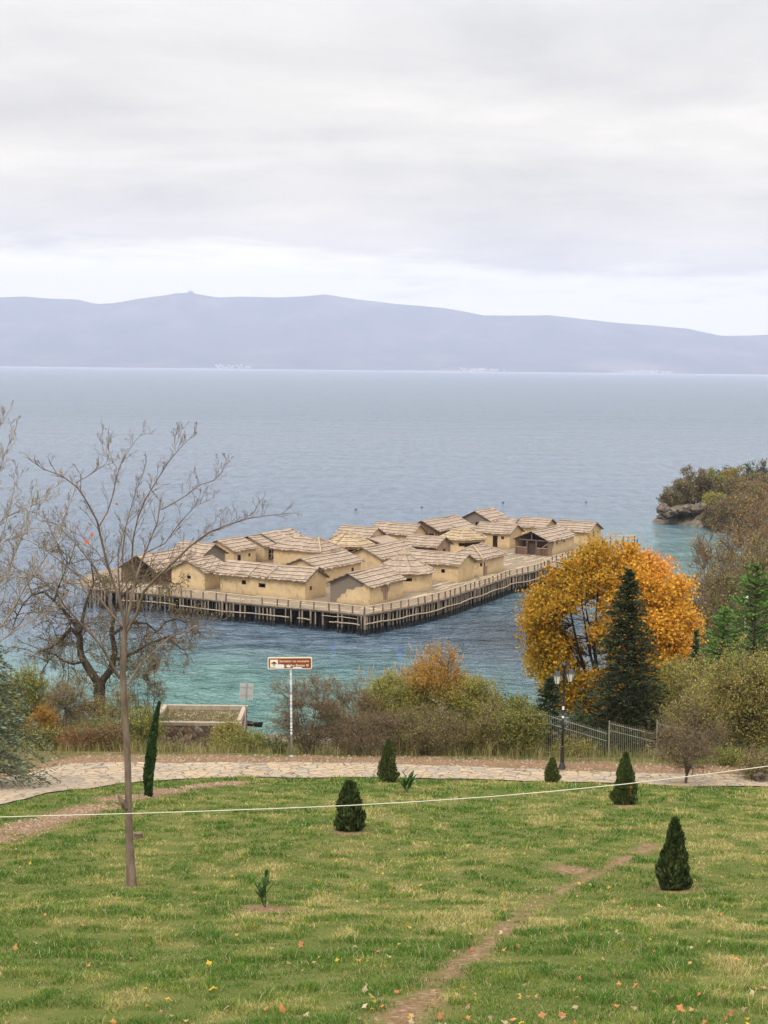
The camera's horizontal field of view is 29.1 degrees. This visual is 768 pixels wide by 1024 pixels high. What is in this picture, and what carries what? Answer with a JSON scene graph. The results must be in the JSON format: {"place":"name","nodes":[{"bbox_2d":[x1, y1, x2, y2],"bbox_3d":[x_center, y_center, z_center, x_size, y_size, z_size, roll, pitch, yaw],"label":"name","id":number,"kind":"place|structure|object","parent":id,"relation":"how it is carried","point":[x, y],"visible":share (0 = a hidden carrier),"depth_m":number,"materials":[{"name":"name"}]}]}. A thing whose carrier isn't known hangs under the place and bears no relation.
{"place":"outdoors","nodes":[
{"label":"outdoors","id":0,"kind":"place"},
{"bbox_2d":[0,367,767,734],"bbox_3d":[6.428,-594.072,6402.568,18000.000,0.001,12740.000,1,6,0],"label":"lake","id":1,"kind":"structure","parent":0,"point":[326,453],"depth_m":442.58,"materials":[{"name":"liquid"}]},
{"bbox_2d":[77,535,703,635],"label":"pile platform","id":2,"kind":"structure","parent":1,"relation":"in","point":[445,598],"depth_m":178.03,"materials":[{"name":"brown wood"}]},
{"bbox_2d":[119,547,196,584],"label":"thatched hut","id":3,"kind":"object","parent":2,"relation":"on","point":[161,555],"visible":0.54,"depth_m":190.22,"materials":[{"name":"paint"}]},
{"bbox_2d":[167,555,224,589],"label":"thatched hut","id":4,"kind":"object","parent":2,"relation":"on","point":[196,577],"visible":0.73,"depth_m":184.08,"materials":[{"name":"paint"}]},
{"bbox_2d":[174,540,228,561],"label":"thatched hut","id":5,"kind":"object","parent":2,"relation":"on","point":[207,549],"visible":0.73,"depth_m":199.29,"materials":[{"name":"paint"}]},
{"bbox_2d":[212,536,258,561],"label":"thatched hut","id":6,"kind":"object","parent":2,"relation":"on","point":[239,548],"visible":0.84,"depth_m":205.99,"materials":[{"name":"paint"}]},
{"bbox_2d":[213,560,329,599],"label":"thatched hut","id":7,"kind":"object","parent":2,"relation":"on","point":[282,581],"visible":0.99,"depth_m":178.75,"materials":[{"name":"paint"}]},
{"bbox_2d":[244,528,304,561],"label":"thatched hut","id":8,"kind":"object","parent":2,"relation":"on","point":[265,541],"visible":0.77,"depth_m":211.94,"materials":[{"name":"paint"}]},
{"bbox_2d":[269,535,344,563],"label":"thatched hut","id":9,"kind":"object","parent":2,"relation":"on","point":[293,548],"visible":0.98,"depth_m":206.57,"materials":[{"name":"paint"}]},
{"bbox_2d":[285,549,365,585],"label":"thatched hut","id":10,"kind":"object","parent":2,"relation":"on","point":[335,564],"visible":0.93,"depth_m":190.36,"materials":[{"name":"paint"}]},
{"bbox_2d":[328,531,374,551],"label":"thatched hut","id":11,"kind":"object","parent":2,"relation":"on","point":[349,541],"visible":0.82,"depth_m":212.27,"materials":[{"name":"paint"}]},
{"bbox_2d":[330,525,396,543],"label":"thatched hut","id":12,"kind":"object","parent":2,"relation":"on","point":[376,535],"visible":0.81,"depth_m":222.19,"materials":[{"name":"paint"}]},
{"bbox_2d":[325,565,406,605],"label":"thatched hut","id":13,"kind":"object","parent":2,"relation":"on","point":[375,585],"visible":1,"depth_m":174.41,"materials":[{"name":"paint"}]},
{"bbox_2d":[351,540,415,569],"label":"thatched hut","id":14,"kind":"object","parent":2,"relation":"on","point":[375,555],"visible":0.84,"depth_m":199.28,"materials":[{"name":"paint"}]},
{"bbox_2d":[373,521,428,540],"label":"thatched hut","id":15,"kind":"object","parent":2,"relation":"on","point":[399,530],"visible":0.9,"depth_m":227.84,"materials":[{"name":"paint"}]},
{"bbox_2d":[375,548,435,591],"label":"thatched hut","id":16,"kind":"object","parent":2,"relation":"on","point":[416,572],"visible":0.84,"depth_m":184.27,"materials":[{"name":"paint"}]},
{"bbox_2d":[403,534,453,551],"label":"thatched hut","id":17,"kind":"object","parent":2,"relation":"on","point":[431,542],"visible":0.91,"depth_m":212.68,"materials":[{"name":"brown wood"}]},
{"bbox_2d":[407,548,478,582],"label":"thatched hut","id":18,"kind":"object","parent":2,"relation":"on","point":[457,567],"visible":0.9,"depth_m":193.28,"materials":[{"name":"paint"}]},
{"bbox_2d":[417,514,475,535],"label":"thatched hut","id":19,"kind":"object","parent":2,"relation":"on","point":[438,526],"visible":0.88,"depth_m":235.55,"materials":[{"name":"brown wood"}]},
{"bbox_2d":[440,528,488,551],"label":"thatched hut","id":20,"kind":"object","parent":2,"relation":"on","point":[460,538],"visible":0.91,"depth_m":221.24,"materials":[{"name":"paint"}]},
{"bbox_2d":[456,543,507,575],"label":"thatched hut","id":21,"kind":"object","parent":2,"relation":"on","point":[489,559],"visible":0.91,"depth_m":200.30,"materials":[{"name":"paint"}]},
{"bbox_2d":[461,507,509,529],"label":"thatched hut","id":22,"kind":"object","parent":2,"relation":"on","point":[490,514],"visible":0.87,"depth_m":246.13,"materials":[{"name":"paint"}]},
{"bbox_2d":[474,521,524,547],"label":"thatched hut","id":23,"kind":"object","parent":2,"relation":"on","point":[501,535],"visible":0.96,"depth_m":230.35,"materials":[{"name":"paint"}]},
{"bbox_2d":[516,516,556,534],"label":"thatched hut","id":24,"kind":"object","parent":2,"relation":"on","point":[527,524],"visible":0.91,"depth_m":239.45,"materials":[{"name":"paint"}]},
{"bbox_2d":[513,524,576,555],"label":"thatched hut","id":25,"kind":"object","parent":2,"relation":"on","point":[551,540],"visible":1,"depth_m":222.83,"materials":[{"name":"paint"}]},
{"bbox_2d":[556,519,603,545],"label":"thatched hut","id":26,"kind":"object","parent":2,"relation":"on","point":[584,528],"visible":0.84,"depth_m":234.73,"materials":[{"name":"paint"}]},
{"bbox_2d":[0,499,767,1023],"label":"ground","id":27,"kind":"structure","parent":0,"point":[416,1003],"depth_m":25.66,"materials":[{"name":"plant"}]},
{"bbox_2d":[0,658,59,749],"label":"shrub","id":28,"kind":"object","parent":27,"relation":"on","point":[30,680],"visible":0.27,"depth_m":66.67,"materials":[{"name":"green plant"}]},
{"bbox_2d":[0,639,60,789],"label":"cedar tree","id":29,"kind":"object","parent":27,"relation":"on","point":[5,726],"visible":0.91,"depth_m":46.87,"materials":[{"name":"green plant"}]},
{"bbox_2d":[18,701,62,748],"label":"shrub","id":30,"kind":"object","parent":27,"relation":"on","point":[44,717],"visible":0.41,"depth_m":63.98,"materials":[{"name":"brown plant"}]},
{"bbox_2d":[0,400,81,641],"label":"bare tree","id":31,"kind":"object","parent":27,"relation":"on","point":[23,533],"visible":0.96,"depth_m":28.70,"materials":[{"name":"grey plant"}]},
{"bbox_2d":[17,721,68,750],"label":"shrub","id":32,"kind":"object","parent":27,"relation":"on","point":[46,735],"visible":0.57,"depth_m":58.94,"materials":[{"name":"green plant"}]},
{"bbox_2d":[23,670,110,749],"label":"shrub","id":33,"kind":"object","parent":27,"relation":"on","point":[82,707],"visible":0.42,"depth_m":65.96,"materials":[{"name":"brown plant"}]},
{"bbox_2d":[51,722,103,750],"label":"shrub","id":34,"kind":"object","parent":27,"relation":"on","point":[65,735],"visible":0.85,"depth_m":58.48,"materials":[{"name":"brown plant"}]},
{"bbox_2d":[61,709,133,751],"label":"shrub","id":35,"kind":"object","parent":27,"relation":"on","point":[93,723],"visible":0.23,"depth_m":62.07,"materials":[{"name":"brown plant"}]},
{"bbox_2d":[0,507,221,721],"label":"gnarled tree","id":36,"kind":"object","parent":27,"relation":"on","point":[97,680],"visible":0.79,"depth_m":70.89,"materials":[{"name":"brown plant"}]},
{"bbox_2d":[89,714,132,751],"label":"shrub","id":37,"kind":"object","parent":27,"relation":"on","point":[106,733],"visible":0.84,"depth_m":58.80,"materials":[{"name":"brown plant"}]},
{"bbox_2d":[93,681,139,751],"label":"shrub","id":38,"kind":"object","parent":27,"relation":"on","point":[114,715],"visible":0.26,"depth_m":64.96,"materials":[{"name":"brown plant"}]},
{"bbox_2d":[113,699,168,750],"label":"shrub","id":39,"kind":"object","parent":27,"relation":"on","point":[137,727],"visible":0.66,"depth_m":63.01,"materials":[{"name":"green plant"}]},
{"bbox_2d":[118,639,172,747],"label":"shrub","id":40,"kind":"object","parent":27,"relation":"on","point":[147,679],"visible":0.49,"depth_m":75.04,"materials":[{"name":"brown plant"}]},
{"bbox_2d":[0,419,301,886],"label":"bare tree","id":41,"kind":"object","parent":27,"relation":"on","point":[126,806],"visible":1,"depth_m":24.91,"materials":[{"name":"brown plant"}]},
{"bbox_2d":[143,701,160,796],"bbox_3d":[-6.877,7.056,43.840,0.563,3.023,0.392,2,6,18],"label":"slim cypress","id":42,"kind":"object","parent":27,"relation":"on","point":[149,764],"visible":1,"depth_m":43.79,"materials":[{"name":"green plant"}]},
{"bbox_2d":[157,704,247,752],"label":"stone terrace","id":43,"kind":"structure","parent":27,"relation":"on","point":[196,722],"depth_m":77.49,"materials":[{"name":"stone"}]},
{"bbox_2d":[206,715,246,752],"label":"shrub","id":44,"kind":"object","parent":27,"relation":"on","point":[229,727],"visible":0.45,"depth_m":63.06,"materials":[{"name":"green plant"}]},
{"bbox_2d":[212,725,269,752],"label":"shrub","id":45,"kind":"object","parent":27,"relation":"on","point":[244,738],"visible":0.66,"depth_m":61.06,"materials":[{"name":"green plant"}]},
{"bbox_2d":[239,682,253,727],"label":"grey sign","id":46,"kind":"object","parent":27,"relation":"on","point":[246,691],"visible":0.87,"depth_m":67.14,"materials":[{"name":"metal"}]},
{"bbox_2d":[254,869,277,906],"bbox_3d":[-1.777,5.638,22.268,0.319,0.700,0.375,3,6,20],"label":"leafy sprout","id":47,"kind":"object","parent":27,"relation":"on","point":[261,894],"visible":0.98,"depth_m":22.28,"materials":[{"name":"green plant"}]},
{"bbox_2d":[250,729,294,753],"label":"shrub","id":48,"kind":"object","parent":27,"relation":"on","point":[276,742],"visible":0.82,"depth_m":58.44,"materials":[{"name":"green plant"}]},
{"bbox_2d":[268,657,311,757],"bbox_3d":[-3.544,7.492,56.087,1.670,4.068,0.171,0,6,0],"label":"direction sign","id":49,"kind":"object","parent":27,"relation":"on","point":[290,663],"visible":0.99,"depth_m":55.85,"materials":[{"name":"metal"}]},
{"bbox_2d":[260,668,346,753],"bbox_3d":[-3.108,7.921,58.724,3.667,3.817,3.179,1,6,0],"label":"shrub","id":50,"kind":"object","parent":27,"relation":"on","point":[313,739],"visible":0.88,"depth_m":58.31,"materials":[{"name":"brown plant"}]},
{"bbox_2d":[333,779,367,831],"bbox_3d":[-0.813,6.911,34.685,0.810,1.330,0.778,6,8,43],"label":"young thuja","id":51,"kind":"object","parent":27,"relation":"on","point":[350,818],"visible":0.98,"depth_m":34.52,"materials":[{"name":"green plant"}]},
{"bbox_2d":[310,674,391,752],"bbox_3d":[-1.267,8.280,60.135,3.464,3.729,3.133,1,6,0],"label":"shrub","id":52,"kind":"object","parent":27,"relation":"on","point":[354,700],"visible":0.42,"depth_m":59.74,"materials":[{"name":"green plant"}]},
{"bbox_2d":[323,700,413,755],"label":"shrub","id":53,"kind":"object","parent":27,"relation":"on","point":[350,733],"visible":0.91,"depth_m":57.56,"materials":[{"name":"brown plant"}]},
{"bbox_2d":[0,753,748,842],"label":"soil clods","id":54,"kind":"object","parent":27,"relation":"on","point":[24,830],"visible":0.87,"depth_m":54.44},
{"bbox_2d":[9,748,756,768],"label":"verge grass","id":55,"kind":"structure","parent":27,"relation":"on","point":[354,755],"depth_m":56.79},
{"bbox_2d":[0,735,766,766],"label":"bank grass","id":56,"kind":"structure","parent":27,"relation":"on","point":[198,750],"depth_m":57.54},
{"bbox_2d":[0,772,767,1023],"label":"lawn grass","id":57,"kind":"structure","parent":27,"relation":"on","point":[416,916],"depth_m":21.84,"materials":[{"name":"plant"}]},
{"bbox_2d":[0,829,767,1023],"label":"fallen leaves","id":58,"kind":"object","parent":27,"relation":"on","point":[541,1014],"visible":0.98,"depth_m":14.13,"materials":[{"name":"brown plant"}]},
{"bbox_2d":[377,738,399,781],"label":"young thuja","id":59,"kind":"object","parent":27,"relation":"on","point":[386,768],"visible":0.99,"depth_m":49.93,"materials":[{"name":"green plant"}]},
{"bbox_2d":[355,666,436,754],"bbox_3d":[0.540,8.363,61.071,3.840,4.188,3.349,1,6,0],"label":"shrub","id":60,"kind":"object","parent":27,"relation":"on","point":[383,686],"visible":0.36,"depth_m":60.48,"materials":[{"name":"green plant"}]},
{"bbox_2d":[358,643,463,754],"bbox_3d":[1.142,8.506,64.919,4.895,5.510,2.549,1,6,0],"label":"reed clump","id":61,"kind":"object","parent":27,"relation":"on","point":[405,672],"visible":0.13,"depth_m":64.89,"materials":[{"name":"brown plant"}]},
{"bbox_2d":[379,698,486,755],"bbox_3d":[1.823,8.628,58.360,4.436,2.609,3.472,1,6,0],"label":"shrub","id":62,"kind":"object","parent":27,"relation":"on","point":[409,735],"visible":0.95,"depth_m":57.95,"materials":[{"name":"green plant"}]},
{"bbox_2d":[391,637,486,754],"bbox_3d":[2.255,7.748,61.014,4.356,5.230,3.251,1,6,0],"label":"shrub","id":63,"kind":"object","parent":27,"relation":"on","point":[427,674],"visible":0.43,"depth_m":60.56,"materials":[{"name":"brown plant"}]},
{"bbox_2d":[438,670,509,755],"bbox_3d":[3.747,8.374,60.519,3.565,3.824,2.949,1,6,0],"label":"shrub","id":64,"kind":"object","parent":27,"relation":"on","point":[475,685],"visible":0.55,"depth_m":60.24,"materials":[{"name":"green plant"}]},
{"bbox_2d":[463,695,514,755],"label":"shrub","id":65,"kind":"object","parent":27,"relation":"on","point":[483,734],"visible":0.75,"depth_m":58.45,"materials":[{"name":"green plant"}]},
{"bbox_2d":[494,687,553,755],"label":"shrub","id":66,"kind":"object","parent":27,"relation":"on","point":[522,719],"visible":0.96,"depth_m":57.76,"materials":[{"name":"green plant"}]},
{"bbox_2d":[532,674,570,755],"bbox_3d":[6.943,8.756,62.138,1.972,3.921,2.027,-3,6,-30],"label":"spruce tree","id":67,"kind":"object","parent":27,"relation":"on","point":[550,685],"visible":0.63,"depth_m":61.96,"materials":[{"name":"green plant"}]},
{"bbox_2d":[544,757,561,781],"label":"young thuja","id":68,"kind":"object","parent":27,"relation":"on","point":[551,772],"visible":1,"depth_m":51.19,"materials":[{"name":"green plant"}]},
{"bbox_2d":[553,661,574,769],"bbox_3d":[6.545,7.462,54.104,0.852,4.127,0.361,-1,6,-12],"label":"street lamp","id":69,"kind":"object","parent":27,"relation":"on","point":[558,675],"visible":0.98,"depth_m":53.98,"materials":[{"name":"metal"}]},
{"bbox_2d":[546,734,600,757],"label":"shrub","id":70,"kind":"object","parent":27,"relation":"on","point":[572,747],"visible":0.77,"depth_m":57.84,"materials":[{"name":"green plant"}]},
{"bbox_2d":[559,701,604,756],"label":"shrub","id":71,"kind":"object","parent":27,"relation":"on","point":[583,730],"visible":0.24,"depth_m":66.97,"materials":[{"name":"green plant"}]},
{"bbox_2d":[511,531,712,749],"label":"maple tree","id":72,"kind":"object","parent":27,"relation":"on","point":[552,643],"visible":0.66,"depth_m":85.27,"materials":[{"name":"orange plant"}]},
{"bbox_2d":[588,725,646,756],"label":"shrub","id":73,"kind":"object","parent":27,"relation":"on","point":[614,737],"visible":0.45,"depth_m":61.41,"materials":[{"name":"green plant"}]},
{"bbox_2d":[571,567,670,754],"bbox_3d":[10.358,6.654,62.875,4.782,8.727,4.609,-3,6,-30],"label":"fir tree","id":74,"kind":"object","parent":27,"relation":"on","point":[631,647],"visible":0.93,"depth_m":62.57,"materials":[{"name":"green plant"}]},
{"bbox_2d":[608,751,637,804],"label":"young thuja","id":75,"kind":"object","parent":27,"relation":"on","point":[626,794],"visible":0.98,"depth_m":42.71,"materials":[{"name":"green plant"}]},
{"bbox_2d":[542,713,767,757],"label":"metal fence","id":76,"kind":"object","parent":27,"relation":"on","point":[609,730],"visible":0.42,"depth_m":58.11,"materials":[{"name":"metal"}]},
{"bbox_2d":[614,653,700,753],"bbox_3d":[12.154,8.584,64.219,4.536,5.417,3.687,1,6,0],"label":"bushy tree","id":77,"kind":"object","parent":27,"relation":"on","point":[667,673],"visible":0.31,"depth_m":63.61,"materials":[{"name":"green plant"}]},
{"bbox_2d":[656,486,683,509],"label":"headland bush","id":78,"kind":"object","parent":27,"relation":"on","point":[669,497],"visible":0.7,"depth_m":292.16,"materials":[{"name":"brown plant"}]},
{"bbox_2d":[654,816,692,890],"bbox_3d":[5.104,6.046,26.048,0.685,1.431,0.683,1,6,0],"label":"young thuja","id":79,"kind":"object","parent":27,"relation":"on","point":[672,868],"visible":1,"depth_m":25.93,"materials":[{"name":"green plant"}]},
{"bbox_2d":[662,477,697,504],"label":"headland bush","id":80,"kind":"object","parent":27,"relation":"on","point":[685,489],"visible":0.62,"depth_m":295.39,"materials":[{"name":"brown plant"}]},
{"bbox_2d":[631,701,736,782],"bbox_3d":[10.401,8.097,51.026,3.665,3.277,3.042,1,6,0],"label":"bare shrub","id":81,"kind":"object","parent":27,"relation":"on","point":[686,763],"visible":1,"depth_m":51.04,"materials":[{"name":"brown plant"}]},
{"bbox_2d":[676,629,700,753],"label":"spruce tree","id":82,"kind":"object","parent":27,"relation":"on","point":[695,647],"visible":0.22,"depth_m":72.93,"materials":[{"name":"green plant"}]},
{"bbox_2d":[677,464,708,503],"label":"headland bush","id":83,"kind":"object","parent":27,"relation":"on","point":[686,471],"visible":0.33,"depth_m":303.07,"materials":[{"name":"brown plant"}]},
{"bbox_2d":[653,673,737,757],"bbox_3d":[12.768,8.473,59.492,3.752,3.720,3.007,1,6,0],"label":"bushy tree","id":84,"kind":"object","parent":27,"relation":"on","point":[683,711],"visible":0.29,"depth_m":59.30,"materials":[{"name":"brown plant"}]},
{"bbox_2d":[659,650,745,752],"bbox_3d":[13.736,8.401,62.141,4.630,5.062,4.007,1,6,0],"label":"bushy tree","id":85,"kind":"object","parent":27,"relation":"on","point":[702,669],"visible":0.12,"depth_m":62.32,"materials":[{"name":"green plant"}]},
{"bbox_2d":[686,472,718,503],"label":"headland bush","id":86,"kind":"object","parent":27,"relation":"on","point":[705,480],"visible":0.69,"depth_m":296.70,"materials":[{"name":"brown plant"}]},
{"bbox_2d":[681,566,726,677],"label":"shore tree","id":87,"kind":"object","parent":27,"relation":"on","point":[695,603],"visible":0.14,"depth_m":117.20,"materials":[{"name":"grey plant"}]},
{"bbox_2d":[682,521,741,640],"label":"shore tree","id":88,"kind":"object","parent":27,"relation":"on","point":[703,555],"visible":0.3,"depth_m":128.75,"materials":[{"name":"grey plant"}]},
{"bbox_2d":[696,502,729,528],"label":"headland bush","id":89,"kind":"object","parent":27,"relation":"on","point":[708,513],"visible":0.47,"depth_m":282.73,"materials":[{"name":"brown plant"}]},
{"bbox_2d":[671,605,762,751],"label":"pine tree","id":90,"kind":"object","parent":27,"relation":"on","point":[723,618],"visible":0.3,"depth_m":76.84,"materials":[{"name":"green plant"}]},
{"bbox_2d":[690,542,754,665],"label":"shore tree","id":91,"kind":"object","parent":27,"relation":"on","point":[716,586],"visible":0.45,"depth_m":113.05,"materials":[{"name":"grey plant"}]},
{"bbox_2d":[699,741,745,767],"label":"shrub","id":92,"kind":"object","parent":27,"relation":"on","point":[723,757],"visible":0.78,"depth_m":55.26,"materials":[{"name":"green plant"}]},
{"bbox_2d":[703,496,743,532],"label":"headland bush","id":93,"kind":"object","parent":27,"relation":"on","point":[718,513],"visible":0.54,"depth_m":276.88,"materials":[{"name":"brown plant"}]},
{"bbox_2d":[685,629,767,754],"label":"bushy tree","id":94,"kind":"object","parent":27,"relation":"on","point":[743,694],"visible":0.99,"depth_m":56.98,"materials":[{"name":"green plant"}]},
{"bbox_2d":[710,478,744,498],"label":"headland bush","id":95,"kind":"object","parent":27,"relation":"on","point":[730,485],"visible":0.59,"depth_m":294.15,"materials":[{"name":"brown plant"}]},
{"bbox_2d":[700,564,767,754],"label":"pine tree","id":96,"kind":"object","parent":27,"relation":"on","point":[761,598],"visible":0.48,"depth_m":78.75,"materials":[{"name":"green plant"}]},
{"bbox_2d":[713,488,767,668],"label":"shore tree","id":97,"kind":"object","parent":27,"relation":"on","point":[736,537],"visible":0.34,"depth_m":126.34,"materials":[{"name":"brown plant"}]},
{"bbox_2d":[721,524,767,655],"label":"shore tree","id":98,"kind":"object","parent":27,"relation":"on","point":[754,559],"visible":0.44,"depth_m":108.95,"materials":[{"name":"brown plant"}]},
{"bbox_2d":[722,485,767,534],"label":"headland bush","id":99,"kind":"object","parent":27,"relation":"on","point":[739,500],"visible":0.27,"depth_m":274.64,"materials":[{"name":"brown plant"}]},
{"bbox_2d":[730,742,767,780],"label":"shrub","id":100,"kind":"object","parent":27,"relation":"on","point":[752,759],"visible":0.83,"depth_m":52.51,"materials":[{"name":"green plant"}]},
{"bbox_2d":[732,479,767,500],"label":"headland bush","id":101,"kind":"object","parent":27,"relation":"on","point":[743,486],"visible":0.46,"depth_m":289.54,"materials":[{"name":"brown plant"}]},
{"bbox_2d":[740,483,767,536],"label":"headland bush","id":102,"kind":"object","parent":27,"relation":"on","point":[756,502],"visible":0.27,"depth_m":270.95,"materials":[{"name":"brown plant"}]},
{"bbox_2d":[740,480,767,634],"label":"shore tree","id":103,"kind":"object","parent":27,"relation":"on","point":[760,522],"visible":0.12,"depth_m":142.90,"materials":[{"name":"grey plant"}]},
{"bbox_2d":[0,292,767,374],"bbox_3d":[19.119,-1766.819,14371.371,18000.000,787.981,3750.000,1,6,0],"label":"mountains","id":104,"kind":"structure","parent":0,"point":[189,330],"depth_m":14154.32,"materials":[{"name":"stone"}]},
{"bbox_2d":[0,762,767,803],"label":"stone path","id":105,"kind":"structure","parent":0,"point":[79,775],"depth_m":52.62,"materials":[{"name":"stone"}]},
{"bbox_2d":[0,0,767,335],"label":"sky","id":106,"kind":"structure","parent":0,"point":[598,160],"materials":[{"name":"white"}]},
{"bbox_2d":[4,766,767,816],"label":"cable","id":107,"kind":"object","parent":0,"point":[385,803],"visible":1,"depth_m":20.48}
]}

